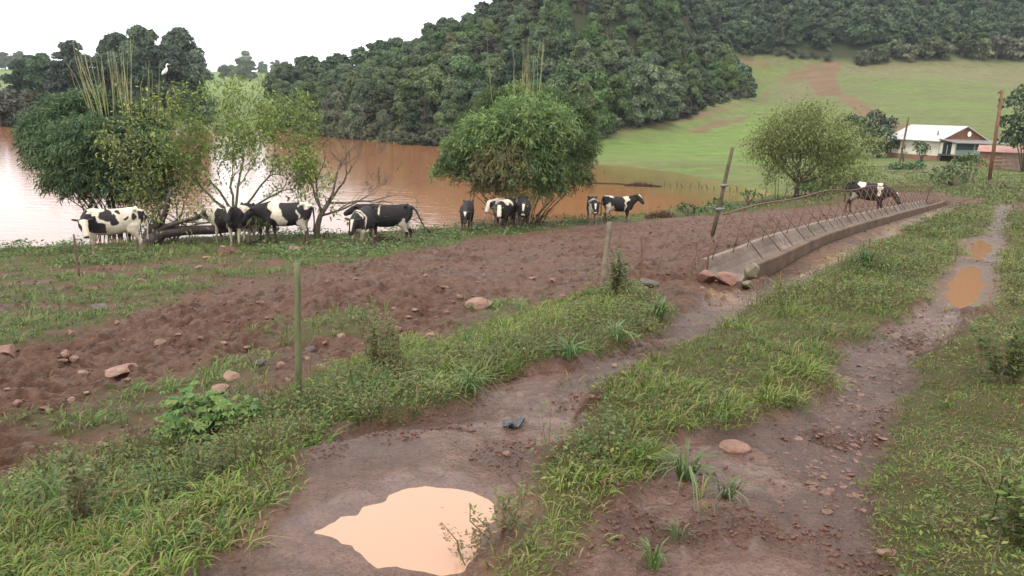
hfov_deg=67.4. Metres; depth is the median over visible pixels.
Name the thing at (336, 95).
forest tree
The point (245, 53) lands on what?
distant tree
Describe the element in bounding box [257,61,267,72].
distant tree
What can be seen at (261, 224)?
cow
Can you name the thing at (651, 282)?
rock
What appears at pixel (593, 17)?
forest tree
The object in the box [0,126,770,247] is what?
lake
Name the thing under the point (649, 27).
forest tree
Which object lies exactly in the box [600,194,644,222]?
cow
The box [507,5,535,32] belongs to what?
forest tree
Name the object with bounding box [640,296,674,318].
grass tuft
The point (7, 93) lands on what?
lakeside shrub
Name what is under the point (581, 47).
forest tree
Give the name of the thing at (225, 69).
distant tree
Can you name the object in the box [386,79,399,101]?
forest tree
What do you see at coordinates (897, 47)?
brush shrub
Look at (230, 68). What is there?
distant tree
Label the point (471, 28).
forest tree
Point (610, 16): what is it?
forest tree
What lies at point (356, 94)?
forest tree
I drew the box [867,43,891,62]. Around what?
brush shrub
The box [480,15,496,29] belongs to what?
forest tree
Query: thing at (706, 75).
forest tree
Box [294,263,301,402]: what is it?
fence post
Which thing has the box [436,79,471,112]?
forest tree
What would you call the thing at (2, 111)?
lakeside shrub
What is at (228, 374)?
rock
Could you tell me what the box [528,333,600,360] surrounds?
grass tuft
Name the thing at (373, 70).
forest tree
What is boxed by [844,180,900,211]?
cow
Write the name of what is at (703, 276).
rock
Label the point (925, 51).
brush shrub
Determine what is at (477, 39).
forest tree
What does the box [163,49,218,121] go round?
tall tree
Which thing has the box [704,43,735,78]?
forest tree
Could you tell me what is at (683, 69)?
forest tree
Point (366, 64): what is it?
forest tree
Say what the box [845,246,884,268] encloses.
grass tuft
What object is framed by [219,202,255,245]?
cow
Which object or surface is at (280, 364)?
rock
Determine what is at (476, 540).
tall weed
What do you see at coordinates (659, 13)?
forest tree
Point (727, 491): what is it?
grass tuft
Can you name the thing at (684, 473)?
grass tuft
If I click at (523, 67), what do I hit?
forest tree
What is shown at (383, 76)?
forest tree
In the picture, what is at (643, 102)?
forest tree
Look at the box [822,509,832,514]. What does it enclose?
flat stone
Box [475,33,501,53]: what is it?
forest tree
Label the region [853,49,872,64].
brush shrub
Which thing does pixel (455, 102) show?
forest tree
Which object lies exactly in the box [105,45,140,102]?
tall tree
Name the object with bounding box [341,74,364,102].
forest tree
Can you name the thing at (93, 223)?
cow
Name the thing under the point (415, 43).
forest tree
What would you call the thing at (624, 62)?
forest tree
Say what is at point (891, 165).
hedge bush
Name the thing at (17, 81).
tall tree
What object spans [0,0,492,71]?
sky
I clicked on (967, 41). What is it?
brush shrub
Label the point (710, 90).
forest tree
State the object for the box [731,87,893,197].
willowy tree
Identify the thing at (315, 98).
forest tree
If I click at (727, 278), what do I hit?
rock
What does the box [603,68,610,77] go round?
forest tree
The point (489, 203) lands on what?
cow
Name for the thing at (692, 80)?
forest tree
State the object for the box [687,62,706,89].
forest tree
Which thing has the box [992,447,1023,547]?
tall weed
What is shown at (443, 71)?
forest tree
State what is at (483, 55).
forest tree
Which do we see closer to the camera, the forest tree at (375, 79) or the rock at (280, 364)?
the rock at (280, 364)
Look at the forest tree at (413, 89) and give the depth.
117.49 m
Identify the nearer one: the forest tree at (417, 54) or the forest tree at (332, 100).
the forest tree at (332, 100)
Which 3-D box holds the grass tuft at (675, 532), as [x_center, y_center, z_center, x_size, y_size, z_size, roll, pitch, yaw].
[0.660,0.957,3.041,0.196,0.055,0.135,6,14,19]
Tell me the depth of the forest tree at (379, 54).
170.24 m
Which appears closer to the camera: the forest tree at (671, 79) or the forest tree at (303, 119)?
the forest tree at (671, 79)
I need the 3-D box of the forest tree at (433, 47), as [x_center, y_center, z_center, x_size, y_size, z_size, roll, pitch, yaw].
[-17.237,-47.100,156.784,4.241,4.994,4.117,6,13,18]
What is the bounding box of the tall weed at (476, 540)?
[437,507,496,566]
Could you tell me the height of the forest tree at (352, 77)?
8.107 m
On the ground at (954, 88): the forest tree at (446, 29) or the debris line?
the forest tree at (446, 29)
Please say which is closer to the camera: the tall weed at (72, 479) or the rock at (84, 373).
the tall weed at (72, 479)
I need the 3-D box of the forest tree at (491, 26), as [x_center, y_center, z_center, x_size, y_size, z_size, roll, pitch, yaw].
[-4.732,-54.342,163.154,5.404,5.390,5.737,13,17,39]
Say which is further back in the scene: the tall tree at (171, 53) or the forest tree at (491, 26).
the forest tree at (491, 26)
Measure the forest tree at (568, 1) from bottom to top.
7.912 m
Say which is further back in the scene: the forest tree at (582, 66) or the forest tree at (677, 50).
the forest tree at (677, 50)
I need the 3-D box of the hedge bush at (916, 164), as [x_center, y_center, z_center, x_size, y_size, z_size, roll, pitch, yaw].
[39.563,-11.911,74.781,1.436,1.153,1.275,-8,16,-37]
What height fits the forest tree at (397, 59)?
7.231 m
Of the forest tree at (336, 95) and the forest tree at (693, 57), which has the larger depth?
the forest tree at (693, 57)
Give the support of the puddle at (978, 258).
on the ground at (954, 88)
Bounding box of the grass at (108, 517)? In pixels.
[0,163,1023,575]
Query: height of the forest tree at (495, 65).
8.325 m
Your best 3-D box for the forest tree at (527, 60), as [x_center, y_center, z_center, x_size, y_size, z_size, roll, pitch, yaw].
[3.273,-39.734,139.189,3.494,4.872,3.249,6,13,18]
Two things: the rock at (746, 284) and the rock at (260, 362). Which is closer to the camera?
the rock at (260, 362)
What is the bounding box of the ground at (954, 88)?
[0,0,1023,575]
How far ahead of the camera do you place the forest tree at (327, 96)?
139.09 m
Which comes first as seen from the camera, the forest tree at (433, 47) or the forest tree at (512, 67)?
the forest tree at (512, 67)
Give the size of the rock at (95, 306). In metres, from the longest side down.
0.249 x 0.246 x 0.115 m
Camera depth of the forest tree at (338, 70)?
159.80 m
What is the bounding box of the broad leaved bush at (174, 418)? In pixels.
[149,380,279,449]
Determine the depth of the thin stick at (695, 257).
10.71 m
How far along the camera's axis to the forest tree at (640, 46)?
152.13 m
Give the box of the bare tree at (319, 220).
[261,91,437,237]
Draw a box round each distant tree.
[0,52,12,69]
[12,51,24,59]
[217,64,230,79]
[226,64,234,77]
[232,58,248,79]
[235,50,256,76]
[245,64,257,80]
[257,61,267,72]
[270,59,279,71]
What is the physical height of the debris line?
0.210 m
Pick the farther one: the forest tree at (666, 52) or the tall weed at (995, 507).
the forest tree at (666, 52)
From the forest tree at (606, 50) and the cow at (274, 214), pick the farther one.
the forest tree at (606, 50)
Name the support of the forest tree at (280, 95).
on the ground at (954, 88)
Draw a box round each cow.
[71,206,148,254]
[190,208,256,242]
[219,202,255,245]
[241,201,314,244]
[246,218,274,239]
[343,203,430,243]
[344,205,374,249]
[459,200,473,232]
[484,196,517,228]
[492,197,515,229]
[516,196,530,228]
[586,196,602,224]
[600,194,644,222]
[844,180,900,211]
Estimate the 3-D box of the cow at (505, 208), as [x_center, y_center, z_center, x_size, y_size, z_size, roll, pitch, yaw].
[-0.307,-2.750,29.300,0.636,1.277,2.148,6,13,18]
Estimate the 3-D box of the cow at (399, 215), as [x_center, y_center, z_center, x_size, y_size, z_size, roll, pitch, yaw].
[-4.123,-2.123,25.400,2.932,1.359,0.657,2,13,0]
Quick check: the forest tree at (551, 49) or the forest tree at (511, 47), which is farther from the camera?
the forest tree at (511, 47)
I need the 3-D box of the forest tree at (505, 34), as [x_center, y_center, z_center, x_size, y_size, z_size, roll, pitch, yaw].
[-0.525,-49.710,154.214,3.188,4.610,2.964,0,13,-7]
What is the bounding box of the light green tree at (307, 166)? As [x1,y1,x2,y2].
[80,64,347,245]
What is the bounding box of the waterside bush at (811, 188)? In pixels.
[797,180,827,197]
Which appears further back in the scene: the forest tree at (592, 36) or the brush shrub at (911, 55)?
the brush shrub at (911, 55)
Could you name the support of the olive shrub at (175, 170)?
on the ground at (954, 88)
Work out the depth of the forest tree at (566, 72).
110.09 m
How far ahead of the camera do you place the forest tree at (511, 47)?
144.18 m
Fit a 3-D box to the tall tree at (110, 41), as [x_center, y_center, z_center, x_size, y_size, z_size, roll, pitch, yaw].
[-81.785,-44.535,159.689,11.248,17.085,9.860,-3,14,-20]
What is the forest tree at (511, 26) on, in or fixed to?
on the ground at (954, 88)
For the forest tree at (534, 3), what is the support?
on the ground at (954, 88)
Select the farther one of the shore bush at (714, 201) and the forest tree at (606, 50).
the forest tree at (606, 50)
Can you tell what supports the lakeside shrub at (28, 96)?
on the ground at (954, 88)
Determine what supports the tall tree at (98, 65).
on the ground at (954, 88)
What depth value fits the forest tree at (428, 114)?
115.87 m
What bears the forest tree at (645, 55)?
on the ground at (954, 88)
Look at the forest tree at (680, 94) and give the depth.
142.58 m
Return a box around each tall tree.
[0,57,37,92]
[14,54,36,89]
[18,52,51,97]
[41,58,78,101]
[51,40,89,85]
[62,54,108,95]
[90,51,121,95]
[95,31,126,92]
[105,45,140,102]
[117,24,159,93]
[124,45,173,115]
[142,41,205,123]
[160,27,207,87]
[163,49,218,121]
[202,89,217,124]
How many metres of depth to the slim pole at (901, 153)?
74.36 m
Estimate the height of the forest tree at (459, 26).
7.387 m
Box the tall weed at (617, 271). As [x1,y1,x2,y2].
[605,246,630,295]
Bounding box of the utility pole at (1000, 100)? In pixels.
[987,90,1003,179]
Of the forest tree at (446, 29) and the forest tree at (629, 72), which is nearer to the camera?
the forest tree at (629, 72)
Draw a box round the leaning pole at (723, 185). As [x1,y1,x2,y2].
[706,147,733,269]
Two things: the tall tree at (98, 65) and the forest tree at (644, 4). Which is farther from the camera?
the forest tree at (644, 4)
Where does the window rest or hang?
in the house
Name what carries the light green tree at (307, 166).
on the ground at (954, 88)
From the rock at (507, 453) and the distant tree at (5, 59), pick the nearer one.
the rock at (507, 453)
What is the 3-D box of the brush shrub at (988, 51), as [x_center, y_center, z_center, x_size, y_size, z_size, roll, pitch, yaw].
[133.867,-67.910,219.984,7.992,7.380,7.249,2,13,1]
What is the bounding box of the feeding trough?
[699,200,945,280]
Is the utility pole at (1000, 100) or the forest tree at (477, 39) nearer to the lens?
the utility pole at (1000, 100)
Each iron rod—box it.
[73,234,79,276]
[640,234,642,277]
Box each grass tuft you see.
[368,234,399,241]
[437,363,504,394]
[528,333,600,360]
[590,319,644,343]
[625,537,674,570]
[630,437,730,511]
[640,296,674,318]
[656,518,699,541]
[691,475,773,507]
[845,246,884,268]
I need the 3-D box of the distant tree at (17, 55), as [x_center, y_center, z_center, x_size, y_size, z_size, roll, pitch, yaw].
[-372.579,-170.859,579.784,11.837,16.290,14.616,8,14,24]
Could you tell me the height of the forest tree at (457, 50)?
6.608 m
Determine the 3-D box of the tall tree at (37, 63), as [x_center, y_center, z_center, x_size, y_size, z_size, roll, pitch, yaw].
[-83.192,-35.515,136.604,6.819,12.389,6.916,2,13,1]
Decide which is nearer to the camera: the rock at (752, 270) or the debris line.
the rock at (752, 270)
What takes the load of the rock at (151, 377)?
on the ground at (954, 88)
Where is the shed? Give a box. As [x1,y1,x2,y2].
[977,145,1023,170]
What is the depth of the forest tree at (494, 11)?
173.57 m
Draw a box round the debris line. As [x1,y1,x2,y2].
[594,182,623,184]
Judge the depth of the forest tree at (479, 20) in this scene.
176.12 m
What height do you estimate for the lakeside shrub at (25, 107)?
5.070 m
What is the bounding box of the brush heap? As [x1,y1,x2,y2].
[624,181,660,187]
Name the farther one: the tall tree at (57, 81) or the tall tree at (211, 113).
the tall tree at (211, 113)
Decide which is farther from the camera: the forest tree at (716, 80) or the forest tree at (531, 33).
the forest tree at (716, 80)
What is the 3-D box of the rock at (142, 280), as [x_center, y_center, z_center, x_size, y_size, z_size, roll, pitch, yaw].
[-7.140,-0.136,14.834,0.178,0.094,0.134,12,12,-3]
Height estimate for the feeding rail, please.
1.447 m
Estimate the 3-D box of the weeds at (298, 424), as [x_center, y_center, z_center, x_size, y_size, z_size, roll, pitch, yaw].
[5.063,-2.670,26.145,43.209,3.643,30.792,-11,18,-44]
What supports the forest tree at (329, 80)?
on the ground at (954, 88)
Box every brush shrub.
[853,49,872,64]
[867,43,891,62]
[885,37,911,58]
[901,43,920,61]
[914,35,944,58]
[933,40,955,59]
[951,29,986,56]
[964,37,995,59]
[983,33,1015,58]
[1002,37,1023,59]
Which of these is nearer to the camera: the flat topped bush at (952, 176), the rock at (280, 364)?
the rock at (280, 364)
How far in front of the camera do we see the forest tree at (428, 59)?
136.48 m
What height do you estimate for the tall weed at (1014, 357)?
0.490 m
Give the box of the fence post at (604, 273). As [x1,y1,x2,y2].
[600,222,611,292]
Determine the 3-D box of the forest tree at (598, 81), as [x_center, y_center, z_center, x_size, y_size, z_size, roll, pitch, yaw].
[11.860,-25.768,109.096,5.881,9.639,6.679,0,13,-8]
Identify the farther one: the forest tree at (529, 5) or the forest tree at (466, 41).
the forest tree at (529, 5)
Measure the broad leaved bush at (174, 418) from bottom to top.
0.394 m
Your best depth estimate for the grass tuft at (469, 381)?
4.73 m
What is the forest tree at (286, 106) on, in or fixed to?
on the ground at (954, 88)
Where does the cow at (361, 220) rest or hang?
on the ground at (954, 88)
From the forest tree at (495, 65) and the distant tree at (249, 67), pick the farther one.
the distant tree at (249, 67)
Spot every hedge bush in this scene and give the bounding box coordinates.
[888,162,901,169]
[898,162,914,169]
[911,160,926,169]
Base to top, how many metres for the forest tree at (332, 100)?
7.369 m
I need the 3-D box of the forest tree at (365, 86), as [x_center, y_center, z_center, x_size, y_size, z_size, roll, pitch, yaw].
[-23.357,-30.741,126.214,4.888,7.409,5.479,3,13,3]
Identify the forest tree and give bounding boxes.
[270,78,290,104]
[272,94,293,115]
[272,98,292,125]
[289,81,301,106]
[291,108,309,129]
[296,73,314,82]
[298,81,316,108]
[304,92,327,118]
[311,67,325,83]
[311,81,327,99]
[316,86,329,93]
[317,97,346,131]
[321,69,334,86]
[322,90,347,119]
[323,82,344,109]
[325,88,342,98]
[326,76,336,89]
[331,65,349,82]
[335,103,368,137]
[338,72,347,82]
[340,63,357,71]
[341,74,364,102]
[343,69,363,108]
[351,83,366,103]
[354,78,379,119]
[357,59,377,78]
[364,67,381,78]
[365,67,384,78]
[368,83,393,115]
[371,109,394,135]
[372,49,388,67]
[372,74,389,84]
[376,66,396,84]
[381,47,402,68]
[382,48,410,78]
[386,77,397,86]
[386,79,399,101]
[390,67,427,115]
[393,88,421,105]
[397,68,412,79]
[399,99,423,133]
[401,41,412,54]
[402,54,416,69]
[410,42,430,59]
[411,41,429,67]
[414,63,452,110]
[417,96,432,123]
[420,32,428,42]
[421,52,443,67]
[428,31,446,51]
[428,45,436,52]
[433,99,461,127]
[434,62,453,90]
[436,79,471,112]
[437,53,454,76]
[439,32,458,52]
[443,27,450,40]
[446,91,469,121]
[447,44,469,55]
[448,35,479,62]
[449,22,468,41]
[450,55,485,99]
[457,21,482,52]
[468,80,487,107]
[472,32,486,59]
[474,57,503,79]
[475,17,483,29]
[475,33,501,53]
[479,19,501,41]
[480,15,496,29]
[481,52,487,69]
[482,56,504,87]
[486,53,500,57]
[488,7,499,24]
[492,49,526,90]
[494,0,516,33]
[499,27,525,55]
[500,24,523,39]
[500,45,521,62]
[502,28,509,37]
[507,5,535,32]
[519,0,538,11]
[519,62,527,71]
[522,0,539,19]
[523,55,531,73]
[525,35,571,80]
[527,22,541,40]
[527,27,545,50]
[528,26,560,60]
[531,73,549,88]
[538,20,548,25]
[539,0,558,22]
[544,75,567,96]
[545,3,570,35]
[550,63,581,95]
[552,14,577,58]
[554,0,572,6]
[560,0,572,17]
[567,39,597,75]
[569,79,595,106]
[571,0,589,15]
[575,61,603,77]
[578,24,608,56]
[580,72,616,131]
[586,11,602,29]
[587,0,601,21]
[588,68,607,110]
[593,40,618,76]
[598,0,621,20]
[598,8,618,39]
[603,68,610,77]
[604,73,631,119]
[613,39,627,49]
[613,46,633,73]
[614,25,628,41]
[618,56,639,74]
[620,0,640,15]
[625,3,644,35]
[625,64,634,98]
[626,61,666,121]
[633,33,658,57]
[639,0,648,8]
[639,22,660,48]
[639,51,663,73]
[645,53,670,110]
[646,1,670,30]
[650,0,682,29]
[656,29,681,70]
[659,93,674,118]
[661,29,681,57]
[661,60,682,80]
[662,70,685,101]
[664,74,685,111]
[674,24,689,46]
[678,62,693,81]
[680,68,703,106]
[682,34,711,67]
[686,52,700,64]
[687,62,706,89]
[700,69,711,87]
[700,84,717,95]
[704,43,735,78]
[705,52,711,65]
[708,62,723,88]
[717,56,743,92]
[741,72,752,96]
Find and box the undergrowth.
[289,43,828,145]
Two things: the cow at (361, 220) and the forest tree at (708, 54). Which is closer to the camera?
the cow at (361, 220)
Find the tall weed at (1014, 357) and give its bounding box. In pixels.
[964,300,1023,384]
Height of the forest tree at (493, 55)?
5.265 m
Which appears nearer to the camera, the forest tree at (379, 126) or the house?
the house
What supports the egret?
on the bamboo clump at (60, 144)
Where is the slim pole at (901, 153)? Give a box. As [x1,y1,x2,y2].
[897,116,908,168]
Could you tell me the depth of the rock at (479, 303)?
10.10 m
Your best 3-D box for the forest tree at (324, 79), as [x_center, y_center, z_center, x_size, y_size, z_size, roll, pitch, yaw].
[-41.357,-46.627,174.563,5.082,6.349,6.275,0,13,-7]
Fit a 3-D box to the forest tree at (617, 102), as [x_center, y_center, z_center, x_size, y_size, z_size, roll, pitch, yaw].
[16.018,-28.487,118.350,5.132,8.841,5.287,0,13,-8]
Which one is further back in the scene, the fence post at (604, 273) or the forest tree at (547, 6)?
the forest tree at (547, 6)
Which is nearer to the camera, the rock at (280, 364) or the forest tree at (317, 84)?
the rock at (280, 364)
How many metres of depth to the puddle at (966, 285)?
9.09 m
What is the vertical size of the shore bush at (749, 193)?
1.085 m
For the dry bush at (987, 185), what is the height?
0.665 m
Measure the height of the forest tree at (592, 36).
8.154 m
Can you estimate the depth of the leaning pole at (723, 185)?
10.05 m
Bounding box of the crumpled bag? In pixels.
[502,416,524,428]
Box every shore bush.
[675,200,707,215]
[705,197,732,211]
[739,190,762,205]
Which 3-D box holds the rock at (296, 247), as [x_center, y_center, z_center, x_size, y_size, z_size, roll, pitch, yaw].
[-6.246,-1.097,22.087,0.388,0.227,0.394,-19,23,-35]
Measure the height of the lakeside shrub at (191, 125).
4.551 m
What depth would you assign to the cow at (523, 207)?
29.77 m
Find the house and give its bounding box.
[886,124,1008,160]
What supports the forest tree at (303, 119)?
on the ground at (954, 88)
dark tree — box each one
[843,109,899,156]
[995,84,1023,171]
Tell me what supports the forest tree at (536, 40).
on the ground at (954, 88)
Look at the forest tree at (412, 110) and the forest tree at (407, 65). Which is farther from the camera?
the forest tree at (407, 65)
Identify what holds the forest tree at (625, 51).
on the ground at (954, 88)
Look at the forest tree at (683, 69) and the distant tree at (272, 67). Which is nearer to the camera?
the forest tree at (683, 69)
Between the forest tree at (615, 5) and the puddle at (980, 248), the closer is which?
the puddle at (980, 248)
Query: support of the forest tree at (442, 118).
on the ground at (954, 88)
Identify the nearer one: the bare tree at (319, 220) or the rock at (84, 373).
the rock at (84, 373)
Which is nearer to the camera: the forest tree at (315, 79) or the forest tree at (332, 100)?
the forest tree at (332, 100)
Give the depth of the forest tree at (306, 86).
162.72 m
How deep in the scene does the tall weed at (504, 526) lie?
2.94 m
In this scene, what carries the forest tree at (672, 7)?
on the ground at (954, 88)
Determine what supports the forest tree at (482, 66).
on the ground at (954, 88)
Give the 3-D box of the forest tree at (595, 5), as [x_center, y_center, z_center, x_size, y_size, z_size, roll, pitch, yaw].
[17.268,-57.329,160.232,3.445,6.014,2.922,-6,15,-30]
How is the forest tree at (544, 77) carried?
on the ground at (954, 88)
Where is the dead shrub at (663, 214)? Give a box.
[645,209,677,218]
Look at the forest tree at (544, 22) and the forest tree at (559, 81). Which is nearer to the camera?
the forest tree at (559, 81)
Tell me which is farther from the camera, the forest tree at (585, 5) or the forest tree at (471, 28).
the forest tree at (585, 5)
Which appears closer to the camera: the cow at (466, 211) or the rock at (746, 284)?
the rock at (746, 284)
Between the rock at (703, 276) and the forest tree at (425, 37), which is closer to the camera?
the rock at (703, 276)
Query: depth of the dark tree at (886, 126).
89.19 m
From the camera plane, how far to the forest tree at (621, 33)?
157.15 m
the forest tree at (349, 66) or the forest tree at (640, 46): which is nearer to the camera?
the forest tree at (640, 46)
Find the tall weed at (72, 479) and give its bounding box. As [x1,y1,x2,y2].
[52,427,110,525]
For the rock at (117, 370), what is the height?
0.090 m
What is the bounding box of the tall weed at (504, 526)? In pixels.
[468,480,532,541]
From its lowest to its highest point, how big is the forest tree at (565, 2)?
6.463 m
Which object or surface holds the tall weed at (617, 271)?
on the ground at (954, 88)
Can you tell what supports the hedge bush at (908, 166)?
on the ground at (954, 88)
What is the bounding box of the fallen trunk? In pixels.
[141,189,262,244]
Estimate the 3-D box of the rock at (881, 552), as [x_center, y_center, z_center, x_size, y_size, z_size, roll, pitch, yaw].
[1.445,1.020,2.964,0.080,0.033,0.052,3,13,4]
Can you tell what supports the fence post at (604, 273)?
on the ground at (954, 88)
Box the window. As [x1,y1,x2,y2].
[942,144,951,153]
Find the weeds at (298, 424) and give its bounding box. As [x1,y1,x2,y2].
[0,188,1023,575]
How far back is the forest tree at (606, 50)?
138.40 m
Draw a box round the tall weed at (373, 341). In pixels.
[352,295,400,373]
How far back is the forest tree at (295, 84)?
170.10 m
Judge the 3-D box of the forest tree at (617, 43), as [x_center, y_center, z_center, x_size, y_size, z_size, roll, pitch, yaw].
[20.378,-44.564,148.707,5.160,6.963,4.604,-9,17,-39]
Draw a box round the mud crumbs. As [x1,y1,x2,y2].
[0,202,1017,575]
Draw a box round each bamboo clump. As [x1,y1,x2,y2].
[8,37,187,236]
[426,44,605,224]
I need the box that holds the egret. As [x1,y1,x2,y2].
[161,64,169,79]
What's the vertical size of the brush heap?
0.513 m
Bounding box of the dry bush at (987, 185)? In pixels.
[966,182,1020,190]
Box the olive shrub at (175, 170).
[80,116,231,244]
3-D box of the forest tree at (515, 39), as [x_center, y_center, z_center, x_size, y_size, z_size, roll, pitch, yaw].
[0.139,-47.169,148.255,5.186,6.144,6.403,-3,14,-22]
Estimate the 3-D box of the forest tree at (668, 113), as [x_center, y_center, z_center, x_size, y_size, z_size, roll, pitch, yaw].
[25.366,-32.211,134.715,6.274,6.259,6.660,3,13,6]
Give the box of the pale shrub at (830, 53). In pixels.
[823,47,833,58]
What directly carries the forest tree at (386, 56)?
on the ground at (954, 88)
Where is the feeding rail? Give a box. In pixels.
[712,184,940,258]
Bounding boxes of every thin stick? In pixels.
[658,230,670,270]
[691,238,699,273]
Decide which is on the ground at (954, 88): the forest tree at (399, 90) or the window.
the forest tree at (399, 90)
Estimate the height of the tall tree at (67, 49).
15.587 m
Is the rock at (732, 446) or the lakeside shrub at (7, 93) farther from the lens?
the lakeside shrub at (7, 93)
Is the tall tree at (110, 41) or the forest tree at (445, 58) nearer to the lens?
the forest tree at (445, 58)
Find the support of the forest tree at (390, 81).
on the ground at (954, 88)
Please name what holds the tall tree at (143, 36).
on the ground at (954, 88)
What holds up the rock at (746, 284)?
on the ground at (954, 88)
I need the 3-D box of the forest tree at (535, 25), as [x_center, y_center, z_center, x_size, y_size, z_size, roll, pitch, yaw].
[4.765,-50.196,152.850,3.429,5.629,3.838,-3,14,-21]
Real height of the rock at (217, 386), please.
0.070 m
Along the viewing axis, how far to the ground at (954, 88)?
6.42 m
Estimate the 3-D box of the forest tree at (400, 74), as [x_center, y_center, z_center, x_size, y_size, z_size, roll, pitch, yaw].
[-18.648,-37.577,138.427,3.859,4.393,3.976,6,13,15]
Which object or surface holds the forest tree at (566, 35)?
on the ground at (954, 88)
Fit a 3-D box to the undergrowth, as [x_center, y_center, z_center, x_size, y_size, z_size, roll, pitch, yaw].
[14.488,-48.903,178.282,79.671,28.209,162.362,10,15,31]
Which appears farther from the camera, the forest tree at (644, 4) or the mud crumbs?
the forest tree at (644, 4)
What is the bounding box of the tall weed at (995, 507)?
[981,448,1014,521]
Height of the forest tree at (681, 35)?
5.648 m
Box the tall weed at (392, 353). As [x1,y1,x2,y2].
[374,310,405,376]
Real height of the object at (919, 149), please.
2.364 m
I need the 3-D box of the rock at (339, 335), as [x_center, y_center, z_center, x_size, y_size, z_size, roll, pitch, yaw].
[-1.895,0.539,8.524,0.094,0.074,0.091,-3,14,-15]
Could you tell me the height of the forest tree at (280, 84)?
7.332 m
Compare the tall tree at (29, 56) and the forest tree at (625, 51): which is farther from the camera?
the tall tree at (29, 56)
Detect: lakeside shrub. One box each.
[0,87,18,108]
[0,99,11,126]
[0,99,28,126]
[12,90,46,109]
[12,104,32,120]
[184,119,201,131]
[213,125,229,131]
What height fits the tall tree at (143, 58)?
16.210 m
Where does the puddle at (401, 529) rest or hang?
on the ground at (954, 88)
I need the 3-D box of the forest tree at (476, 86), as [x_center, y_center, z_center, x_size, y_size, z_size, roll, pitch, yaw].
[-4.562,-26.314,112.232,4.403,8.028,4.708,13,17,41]
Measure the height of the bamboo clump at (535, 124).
8.358 m
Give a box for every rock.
[0,344,15,356]
[61,350,69,357]
[67,396,75,402]
[69,355,78,362]
[78,370,88,376]
[90,303,107,310]
[105,363,138,376]
[137,278,146,282]
[148,374,155,380]
[154,339,166,345]
[211,384,228,393]
[218,245,235,254]
[223,370,240,380]
[253,359,266,366]
[276,361,284,368]
[288,246,301,250]
[305,345,316,352]
[316,364,325,370]
[337,333,345,338]
[464,297,494,308]
[503,451,510,456]
[638,278,659,288]
[696,270,715,282]
[715,271,737,285]
[719,439,751,453]
[741,280,752,287]
[744,263,759,279]
[876,549,895,557]
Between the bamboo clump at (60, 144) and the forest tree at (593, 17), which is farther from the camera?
the forest tree at (593, 17)
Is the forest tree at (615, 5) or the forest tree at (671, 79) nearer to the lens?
the forest tree at (671, 79)
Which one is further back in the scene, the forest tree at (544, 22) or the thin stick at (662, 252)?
the forest tree at (544, 22)
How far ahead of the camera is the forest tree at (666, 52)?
154.22 m
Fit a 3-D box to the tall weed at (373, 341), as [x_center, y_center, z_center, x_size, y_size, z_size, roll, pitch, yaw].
[-1.051,0.398,5.908,0.378,0.677,0.295,2,13,0]
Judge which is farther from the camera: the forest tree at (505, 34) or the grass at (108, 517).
the forest tree at (505, 34)
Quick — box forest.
[261,0,1023,97]
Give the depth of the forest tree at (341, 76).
153.46 m
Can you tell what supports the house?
on the ground at (954, 88)
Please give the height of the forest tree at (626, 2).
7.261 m
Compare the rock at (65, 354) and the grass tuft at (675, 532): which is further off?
the rock at (65, 354)
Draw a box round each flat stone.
[819,489,831,495]
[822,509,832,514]
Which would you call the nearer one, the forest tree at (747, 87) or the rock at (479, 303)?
the rock at (479, 303)
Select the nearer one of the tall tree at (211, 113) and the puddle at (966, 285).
the puddle at (966, 285)
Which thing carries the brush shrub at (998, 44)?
on the ground at (954, 88)
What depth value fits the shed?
77.70 m
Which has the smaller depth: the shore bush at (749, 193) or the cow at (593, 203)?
the cow at (593, 203)
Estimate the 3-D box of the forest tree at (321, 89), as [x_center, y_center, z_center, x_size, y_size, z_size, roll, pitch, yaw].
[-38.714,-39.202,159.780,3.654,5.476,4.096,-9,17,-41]
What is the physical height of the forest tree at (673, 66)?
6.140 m
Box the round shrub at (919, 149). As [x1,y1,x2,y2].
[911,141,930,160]
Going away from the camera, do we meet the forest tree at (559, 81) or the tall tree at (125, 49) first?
the forest tree at (559, 81)
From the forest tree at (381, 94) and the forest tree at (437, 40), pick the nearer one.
the forest tree at (381, 94)
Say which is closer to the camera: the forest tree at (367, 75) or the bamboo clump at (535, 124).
the bamboo clump at (535, 124)
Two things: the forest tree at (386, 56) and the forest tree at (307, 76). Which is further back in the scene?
the forest tree at (307, 76)
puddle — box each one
[315,486,495,575]
[945,266,985,307]
[968,256,984,260]
[970,240,991,256]
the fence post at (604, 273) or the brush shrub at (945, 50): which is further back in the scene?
the brush shrub at (945, 50)
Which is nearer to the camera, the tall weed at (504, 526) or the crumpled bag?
the tall weed at (504, 526)
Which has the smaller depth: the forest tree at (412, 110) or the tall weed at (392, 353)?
the tall weed at (392, 353)
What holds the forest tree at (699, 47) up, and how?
on the ground at (954, 88)
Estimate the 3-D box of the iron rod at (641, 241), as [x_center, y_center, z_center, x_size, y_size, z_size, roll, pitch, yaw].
[1.584,-0.299,9.385,0.080,0.723,0.027,2,13,0]
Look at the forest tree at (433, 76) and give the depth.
118.56 m
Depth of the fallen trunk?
24.82 m
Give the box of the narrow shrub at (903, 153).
[899,144,907,161]
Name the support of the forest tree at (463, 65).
on the ground at (954, 88)
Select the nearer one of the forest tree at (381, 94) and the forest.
the forest tree at (381, 94)
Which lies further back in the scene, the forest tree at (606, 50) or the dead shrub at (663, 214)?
the forest tree at (606, 50)
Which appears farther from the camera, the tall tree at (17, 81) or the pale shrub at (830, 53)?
the pale shrub at (830, 53)
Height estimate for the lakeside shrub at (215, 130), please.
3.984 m
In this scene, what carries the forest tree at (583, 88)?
on the ground at (954, 88)
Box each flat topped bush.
[929,162,972,186]
[945,152,988,182]

